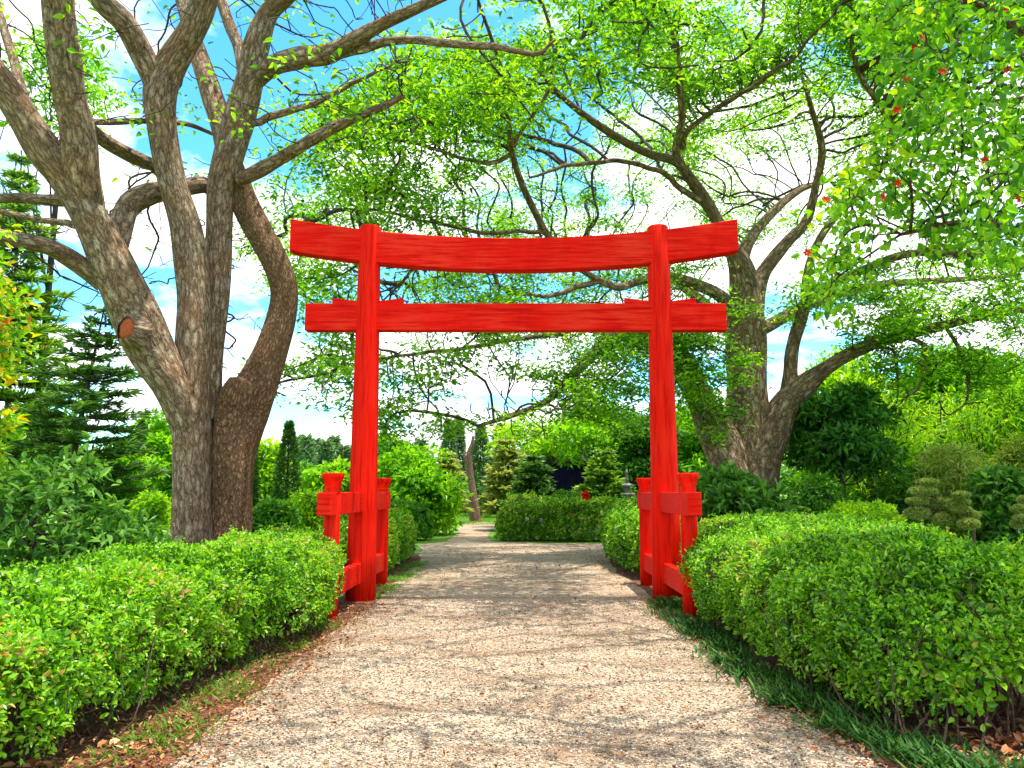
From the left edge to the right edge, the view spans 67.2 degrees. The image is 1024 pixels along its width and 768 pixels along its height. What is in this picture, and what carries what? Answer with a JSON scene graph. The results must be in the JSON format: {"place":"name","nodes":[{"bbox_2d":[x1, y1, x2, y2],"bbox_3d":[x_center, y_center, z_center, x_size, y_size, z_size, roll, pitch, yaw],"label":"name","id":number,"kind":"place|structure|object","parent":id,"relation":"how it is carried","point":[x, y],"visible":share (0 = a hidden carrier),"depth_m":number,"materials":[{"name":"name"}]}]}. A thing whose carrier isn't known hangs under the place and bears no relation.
{"place":"outdoors","nodes":[
{"label":"outdoors","id":0,"kind":"place"},
{"bbox_2d":[134,418,147,468],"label":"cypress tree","id":1,"kind":"object","parent":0,"point":[143,424],"visible":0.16,"depth_m":25.99,"materials":[{"name":"green plant"}]},
{"bbox_2d":[252,452,261,508],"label":"tree","id":2,"kind":"object","parent":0,"point":[256,489],"visible":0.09,"depth_m":23.72,"materials":[{"name":"green plant"}]},
{"bbox_2d":[12,494,787,566],"bbox_3d":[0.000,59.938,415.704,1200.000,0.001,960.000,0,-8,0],"label":"ground","id":3,"kind":"structure","parent":0,"point":[441,537],"depth_m":24.16,"materials":[{"name":"green plant"}]},
{"bbox_2d":[1,389,93,522],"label":"leafy tree","id":4,"kind":"object","parent":3,"relation":"on","point":[17,457],"visible":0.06,"depth_m":26.48,"materials":[{"name":"green plant"}]},
{"bbox_2d":[0,149,100,480],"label":"pine tree","id":5,"kind":"object","parent":3,"relation":"on","point":[27,275],"visible":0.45,"depth_m":23.54,"materials":[{"name":"green plant"}]},
{"bbox_2d":[0,22,129,541],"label":"leafy tree","id":6,"kind":"object","parent":3,"relation":"on","point":[91,88],"visible":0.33,"depth_m":25.45,"materials":[{"name":"green plant"}]},
{"bbox_2d":[0,304,170,546],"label":"pine tree","id":7,"kind":"object","parent":3,"relation":"on","point":[87,376],"visible":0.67,"depth_m":19.97,"materials":[{"name":"green plant"}]},
{"bbox_2d":[47,447,171,547],"bbox_3d":[-11.336,3.217,22.017,3.298,3.084,3.797,0,-8,0],"label":"leafy shrub","id":8,"kind":"object","parent":3,"relation":"on","point":[129,458],"visible":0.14,"depth_m":21.39,"materials":[{"name":"green plant"}]},
{"bbox_2d":[116,407,171,511],"bbox_3d":[-14.541,3.417,32.002,3.857,5.148,3.570,0,-8,0],"label":"leafy tree","id":9,"kind":"object","parent":3,"relation":"on","point":[160,436],"visible":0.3,"depth_m":31.30,"materials":[{"name":"green plant"}]},
{"bbox_2d":[123,489,171,544],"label":"leafy shrub","id":10,"kind":"object","parent":3,"relation":"on","point":[151,500],"visible":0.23,"depth_m":15.60,"materials":[{"name":"green plant"}]},
{"bbox_2d":[0,553,420,767],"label":"soil bed","id":11,"kind":"object","parent":3,"relation":"on","point":[76,746],"depth_m":5.40,"materials":[{"name":"brown soil"}]},
{"bbox_2d":[0,214,45,470],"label":"croton shrub","id":12,"kind":"object","parent":11,"relation":"on","point":[6,329],"visible":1,"depth_m":5.50,"materials":[{"name":"plant"}]},
{"bbox_2d":[0,443,172,569],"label":"broadleaf shrub","id":13,"kind":"object","parent":11,"relation":"on","point":[29,505],"visible":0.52,"depth_m":7.30,"materials":[{"name":"green plant"}]},
{"bbox_2d":[0,522,348,767],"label":"hedge","id":14,"kind":"object","parent":11,"relation":"on","point":[68,627],"visible":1,"depth_m":5.26,"materials":[{"name":"green plant"}]},
{"bbox_2d":[41,560,432,767],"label":"weeds","id":15,"kind":"object","parent":11,"relation":"on","point":[405,574],"visible":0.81,"depth_m":5.65,"materials":[{"name":"green plant"}]},
{"bbox_2d":[318,504,420,574],"bbox_3d":[-2.762,3.035,15.478,1.572,1.347,5.874,0,-8,0],"label":"hedge","id":16,"kind":"object","parent":11,"relation":"on","point":[403,532],"visible":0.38,"depth_m":15.11,"materials":[{"name":"green plant"}]},
{"bbox_2d":[0,542,921,767],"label":"fallen leaves","id":17,"kind":"object","parent":11,"relation":"on","point":[235,719],"visible":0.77,"depth_m":5.38,"materials":[{"name":"brown plant"}]},
{"bbox_2d":[252,495,302,532],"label":"leafy shrub","id":18,"kind":"object","parent":3,"relation":"on","point":[274,513],"visible":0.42,"depth_m":19.47,"materials":[{"name":"green plant"}]},
{"bbox_2d":[252,437,302,507],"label":"leafy shrub","id":19,"kind":"object","parent":3,"relation":"on","point":[267,455],"visible":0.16,"depth_m":28.26,"materials":[{"name":"green plant"}]},
{"bbox_2d":[0,0,555,544],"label":"spreading tree","id":20,"kind":"object","parent":3,"relation":"on","point":[216,428],"visible":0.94,"depth_m":11.94,"materials":[{"name":"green plant"}]},
{"bbox_2d":[269,419,305,506],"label":"cypress tree","id":21,"kind":"object","parent":3,"relation":"on","point":[288,438],"visible":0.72,"depth_m":24.75,"materials":[{"name":"green plant"}]},
{"bbox_2d":[289,433,305,459],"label":"conifer","id":22,"kind":"object","parent":3,"relation":"on","point":[299,436],"visible":0.01,"depth_m":90.41,"materials":[{"name":"green plant"}]},
{"bbox_2d":[283,459,313,482],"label":"tree","id":23,"kind":"object","parent":3,"relation":"on","point":[304,464],"visible":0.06,"depth_m":62.55,"materials":[{"name":"green plant"}]},
{"bbox_2d":[287,488,322,531],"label":"leafy shrub","id":24,"kind":"object","parent":3,"relation":"on","point":[306,501],"visible":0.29,"depth_m":21.24,"materials":[{"name":"green plant"}]},
{"bbox_2d":[297,432,318,464],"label":"conifer","id":25,"kind":"object","parent":3,"relation":"on","point":[307,442],"visible":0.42,"depth_m":83.55,"materials":[{"name":"green plant"}]},
{"bbox_2d":[134,515,495,632],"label":"lawn grass","id":26,"kind":"structure","parent":3,"relation":"on","point":[484,520],"depth_m":39.82,"materials":[{"name":"green plant"}]},
{"bbox_2d":[313,437,321,463],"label":"conifer","id":27,"kind":"object","parent":3,"relation":"on","point":[317,440],"visible":0.06,"depth_m":90.23,"materials":[{"name":"green plant"}]},
{"bbox_2d":[295,459,349,494],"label":"leafy shrub","id":28,"kind":"object","parent":3,"relation":"on","point":[312,482],"visible":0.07,"depth_m":26.26,"materials":[{"name":"green plant"}]},
{"bbox_2d":[314,438,336,466],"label":"conifer","id":29,"kind":"object","parent":3,"relation":"on","point":[325,453],"visible":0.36,"depth_m":86.34,"materials":[{"name":"green plant"}]},
{"bbox_2d":[309,454,349,475],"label":"tree","id":30,"kind":"object","parent":3,"relation":"on","point":[338,460],"visible":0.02,"depth_m":51.97,"materials":[{"name":"green plant"}]},
{"bbox_2d":[326,434,343,458],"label":"conifer","id":31,"kind":"object","parent":3,"relation":"on","point":[336,440],"visible":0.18,"depth_m":90.98,"materials":[{"name":"green plant"}]},
{"bbox_2d":[334,443,350,462],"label":"conifer","id":32,"kind":"object","parent":3,"relation":"on","point":[342,450],"visible":0.23,"depth_m":88.42,"materials":[{"name":"green plant"}]},
{"bbox_2d":[345,445,350,461],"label":"conifer","id":33,"kind":"object","parent":3,"relation":"on","point":[349,454],"visible":0.06,"depth_m":88.31,"materials":[{"name":"green plant"}]},
{"bbox_2d":[344,431,473,535],"bbox_3d":[-3.903,3.594,27.856,4.958,4.026,4.574,-7,-10,39],"label":"leafy shrub","id":34,"kind":"object","parent":3,"relation":"on","point":[417,476],"visible":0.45,"depth_m":27.03,"materials":[{"name":"green plant"}]},
{"bbox_2d":[390,497,436,539],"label":"hedge","id":35,"kind":"object","parent":3,"relation":"on","point":[424,518],"visible":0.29,"depth_m":23.99,"materials":[{"name":"green plant"}]},
{"bbox_2d":[414,437,429,454],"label":"conifer","id":36,"kind":"object","parent":3,"relation":"on","point":[422,442],"visible":0.09,"depth_m":91.15,"materials":[{"name":"green plant"}]},
{"bbox_2d":[439,417,458,511],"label":"conifer","id":37,"kind":"object","parent":3,"relation":"on","point":[452,444],"visible":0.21,"depth_m":49.72,"materials":[{"name":"green plant"}]},
{"bbox_2d":[435,451,473,512],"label":"layered tree","id":38,"kind":"object","parent":3,"relation":"on","point":[454,465],"visible":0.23,"depth_m":37.47,"materials":[{"name":"green plant"}]},
{"bbox_2d":[449,416,467,513],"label":"conifer","id":39,"kind":"object","parent":3,"relation":"on","point":[461,442],"visible":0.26,"depth_m":50.60,"materials":[{"name":"green plant"}]},
{"bbox_2d":[463,436,480,520],"bbox_3d":[-2.048,4.870,39.712,0.989,4.408,0.611,0,-8,0],"label":"bare trunk","id":40,"kind":"object","parent":3,"relation":"on","point":[475,515],"visible":0.98,"depth_m":39.52,"materials":[{"name":"brown wood"}]},
{"bbox_2d":[464,425,490,516],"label":"conifer","id":41,"kind":"object","parent":3,"relation":"on","point":[477,453],"visible":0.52,"depth_m":47.45,"materials":[{"name":"green plant"}]},
{"bbox_2d":[478,425,513,502],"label":"conifer","id":42,"kind":"object","parent":3,"relation":"on","point":[481,488],"visible":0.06,"depth_m":45.55,"materials":[{"name":"green plant"}]},
{"bbox_2d":[476,438,533,516],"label":"layered tree","id":43,"kind":"object","parent":3,"relation":"on","point":[510,455],"visible":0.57,"depth_m":30.44,"materials":[{"name":"green plant"}]},
{"bbox_2d":[1,685,1023,767],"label":"fallen leaves","id":44,"kind":"object","parent":3,"relation":"on","point":[1018,736],"visible":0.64,"depth_m":4.53,"materials":[{"name":"orange plant"}]},
{"bbox_2d":[289,219,738,620],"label":"torii gate","id":45,"kind":"structure","parent":3,"relation":"on","point":[659,316],"depth_m":11.29,"materials":[{"name":"red wood"}]},
{"bbox_2d":[496,453,560,514],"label":"layered tree","id":46,"kind":"object","parent":3,"relation":"on","point":[521,484],"visible":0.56,"depth_m":28.36,"materials":[{"name":"green plant"}]},
{"bbox_2d":[482,412,577,478],"bbox_3d":[0.867,3.693,33.673,4.554,5.069,4.532,0,-8,0],"label":"leafy tree","id":47,"kind":"object","parent":3,"relation":"on","point":[529,447],"visible":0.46,"depth_m":33.20,"materials":[{"name":"green plant"}]},
{"bbox_2d":[522,492,537,501],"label":"leafy shrub","id":48,"kind":"object","parent":3,"relation":"on","point":[534,494],"visible":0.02,"depth_m":25.73,"materials":[{"name":"green plant"}]},
{"bbox_2d":[534,449,590,495],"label":"garden shed","id":49,"kind":"structure","parent":3,"relation":"on","point":[570,478],"depth_m":32.77,"materials":[{"name":"paint"}]},
{"bbox_2d":[568,477,576,485],"bbox_3d":[2.570,4.144,32.722,0.340,0.400,0.033,0,-8,0],"label":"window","id":50,"kind":"structure","parent":49,"relation":"in","point":[571,480],"depth_m":32.70,"materials":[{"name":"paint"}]},
{"bbox_2d":[581,477,588,483],"bbox_3d":[3.120,4.144,32.722,0.340,0.400,0.033,0,-8,0],"label":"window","id":51,"kind":"structure","parent":49,"relation":"in","point":[582,478],"depth_m":32.70,"materials":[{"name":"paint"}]},
{"bbox_2d":[493,489,636,541],"bbox_3d":[2.081,4.114,24.126,5.362,1.626,2.050,0,-8,0],"label":"hedge","id":52,"kind":"object","parent":3,"relation":"on","point":[552,518],"visible":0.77,"depth_m":23.63,"materials":[{"name":"green plant"}]},
{"bbox_2d":[552,487,582,537],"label":"leafy shrub","id":53,"kind":"object","parent":3,"relation":"on","point":[566,492],"visible":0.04,"depth_m":25.66,"materials":[{"name":"green plant"}]},
{"bbox_2d":[533,415,627,485],"bbox_3d":[3.126,3.493,31.116,4.578,4.767,4.602,0,-8,0],"label":"leafy tree","id":54,"kind":"object","parent":3,"relation":"on","point":[581,439],"visible":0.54,"depth_m":30.70,"materials":[{"name":"green plant"}]},
{"bbox_2d":[546,390,645,492],"bbox_3d":[4.406,3.543,39.712,7.001,7.042,6.902,0,-8,0],"label":"leafy tree","id":55,"kind":"object","parent":3,"relation":"on","point":[606,417],"visible":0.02,"depth_m":38.84,"materials":[{"name":"green plant"}]},
{"bbox_2d":[572,446,637,499],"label":"layered tree","id":56,"kind":"object","parent":3,"relation":"on","point":[597,471],"visible":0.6,"depth_m":27.52,"materials":[{"name":"green plant"}]},
{"bbox_2d":[230,0,1023,499],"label":"spreading tree","id":57,"kind":"object","parent":3,"relation":"on","point":[750,428],"visible":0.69,"depth_m":18.98,"materials":[{"name":"green plant"}]},
{"bbox_2d":[619,469,635,498],"bbox_3d":[3.997,4.103,26.689,0.810,2.303,0.810,0,-8,0],"label":"stone pagoda","id":58,"kind":"object","parent":3,"relation":"on","point":[626,485],"visible":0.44,"depth_m":26.65,"materials":[{"name":"grey stone"}]},
{"bbox_2d":[600,415,687,498],"bbox_3d":[5.106,3.260,29.704,3.508,4.821,3.642,0,-8,0],"label":"leafy tree","id":59,"kind":"object","parent":3,"relation":"on","point":[636,461],"visible":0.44,"depth_m":29.31,"materials":[{"name":"green plant"}]},
{"bbox_2d":[675,398,725,491],"bbox_3d":[8.086,3.337,33.778,5.312,5.834,5.014,5,-10,-33],"label":"leafy tree","id":60,"kind":"object","parent":3,"relation":"on","point":[694,458],"visible":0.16,"depth_m":33.28,"materials":[{"name":"green plant"}]},
{"bbox_2d":[780,462,800,493],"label":"tree","id":61,"kind":"object","parent":3,"relation":"on","point":[785,470],"visible":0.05,"depth_m":53.06,"materials":[{"name":"green plant"}]},
{"bbox_2d":[606,554,1023,767],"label":"soil bed","id":62,"kind":"object","parent":3,"relation":"on","point":[910,720],"visible":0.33,"depth_m":5.14,"materials":[{"name":"brown soil"}]},
{"bbox_2d":[596,501,680,576],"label":"hedge","id":63,"kind":"object","parent":62,"relation":"on","point":[618,529],"visible":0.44,"depth_m":14.48,"materials":[{"name":"green plant"}]},
{"bbox_2d":[679,458,806,523],"bbox_3d":[4.976,2.888,17.234,3.095,2.456,3.163,0,-8,0],"label":"broadleaf shrub","id":64,"kind":"object","parent":62,"relation":"on","point":[724,489],"visible":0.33,"depth_m":16.66,"materials":[{"name":"green plant"}]},
{"bbox_2d":[639,595,1023,767],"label":"mondo grass","id":65,"kind":"structure","parent":62,"relation":"on","point":[914,749],"depth_m":5.30,"materials":[{"name":"green plant"}]},
{"bbox_2d":[677,508,1023,750],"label":"hedge","id":66,"kind":"object","parent":62,"relation":"on","point":[944,610],"visible":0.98,"depth_m":5.16,"materials":[{"name":"green plant"}]},
{"bbox_2d":[778,0,1023,329],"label":"flowering tree","id":67,"kind":"object","parent":62,"relation":"on","point":[923,22],"visible":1,"depth_m":5.81,"materials":[{"name":"green plant"}]},
{"bbox_2d":[780,471,856,515],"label":"leafy shrub","id":68,"kind":"object","parent":3,"relation":"on","point":[824,494],"visible":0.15,"depth_m":19.12,"materials":[{"name":"green plant"}]},
{"bbox_2d":[782,379,911,496],"bbox_3d":[8.992,2.182,21.270,3.683,4.604,3.291,-7,-10,40],"label":"leafy tree","id":69,"kind":"object","parent":3,"relation":"on","point":[830,435],"visible":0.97,"depth_m":20.79,"materials":[{"name":"green plant"}]},
{"bbox_2d":[783,341,934,485],"bbox_3d":[13.382,1.972,30.143,5.878,7.500,5.847,0,-8,0],"label":"leafy tree","id":70,"kind":"object","parent":3,"relation":"on","point":[838,374],"visible":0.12,"depth_m":29.42,"materials":[{"name":"green plant"}]},
{"bbox_2d":[827,498,912,525],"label":"leafy shrub","id":71,"kind":"object","parent":3,"relation":"on","point":[880,511],"visible":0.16,"depth_m":16.68,"materials":[{"name":"green plant"}]},
{"bbox_2d":[801,379,981,502],"bbox_3d":[11.602,2.375,23.921,5.335,4.967,5.164,-6,-10,35],"label":"bamboo clump","id":72,"kind":"object","parent":3,"relation":"on","point":[906,436],"visible":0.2,"depth_m":23.12,"materials":[{"name":"green plant"}]},
{"bbox_2d":[845,404,943,503],"bbox_3d":[12.063,2.935,24.843,3.654,4.704,3.716,-6,-10,36],"label":"leafy shrub","id":73,"kind":"object","parent":3,"relation":"on","point":[850,488],"visible":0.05,"depth_m":24.33,"materials":[{"name":"green plant"}]},
{"bbox_2d":[871,462,966,536],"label":"leafy shrub","id":74,"kind":"object","parent":3,"relation":"on","point":[898,484],"visible":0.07,"depth_m":20.58,"materials":[{"name":"green plant"}]},
{"bbox_2d":[902,477,952,530],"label":"cloud pruned bush","id":75,"kind":"object","parent":3,"relation":"on","point":[934,502],"visible":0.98,"depth_m":16.20,"materials":[{"name":"green plant"}]},
{"bbox_2d":[897,438,996,538],"bbox_3d":[11.325,2.917,19.730,2.594,3.032,2.682,0,-8,0],"label":"leafy shrub","id":76,"kind":"object","parent":3,"relation":"on","point":[955,466],"visible":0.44,"depth_m":19.54,"materials":[{"name":"green plant"}]},
{"bbox_2d":[881,340,1022,473],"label":"leafy tree","id":77,"kind":"object","parent":3,"relation":"on","point":[933,387],"visible":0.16,"depth_m":27.79,"materials":[{"name":"green plant"}]},
{"bbox_2d":[945,490,981,541],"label":"cloud pruned bush","id":78,"kind":"object","parent":3,"relation":"on","point":[969,515],"visible":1,"depth_m":15.70,"materials":[{"name":"green plant"}]},
{"bbox_2d":[903,376,1023,471],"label":"bamboo clump","id":79,"kind":"object","parent":3,"relation":"on","point":[978,434],"visible":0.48,"depth_m":23.83,"materials":[{"name":"green plant"}]},
{"bbox_2d":[956,461,1023,554],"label":"leafy shrub","id":80,"kind":"object","parent":3,"relation":"on","point":[997,491],"visible":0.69,"depth_m":17.53,"materials":[{"name":"green plant"}]},
{"bbox_2d":[962,369,1023,466],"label":"leafy tree","id":81,"kind":"object","parent":3,"relation":"on","point":[1014,402],"visible":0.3,"depth_m":24.38,"materials":[{"name":"green plant"}]},
{"bbox_2d":[985,425,1023,479],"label":"leafy shrub","id":82,"kind":"object","parent":3,"relation":"on","point":[1013,454],"visible":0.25,"depth_m":21.99,"materials":[{"name":"green plant"}]},
{"bbox_2d":[1008,495,1023,528],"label":"cloud pruned bush","id":83,"kind":"object","parent":3,"relation":"on","point":[1017,517],"visible":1,"depth_m":15.58,"materials":[{"name":"green plant"}]},
{"bbox_2d":[0,0,1023,477],"label":"sky","id":84,"kind":"structure","parent":0,"point":[200,146],"materials":[{"name":"blue"}]},
{"bbox_2d":[163,522,885,767],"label":"gravel path","id":85,"kind":"structure","parent":0,"point":[465,538],"depth_m":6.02,"materials":[{"name":"beige gravel"}]},
{"bbox_2d":[780,445,800,494],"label":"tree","id":86,"kind":"object","parent":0,"point":[786,483],"visible":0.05,"depth_m":57.12,"materials":[{"name":"green plant"}]}
]}

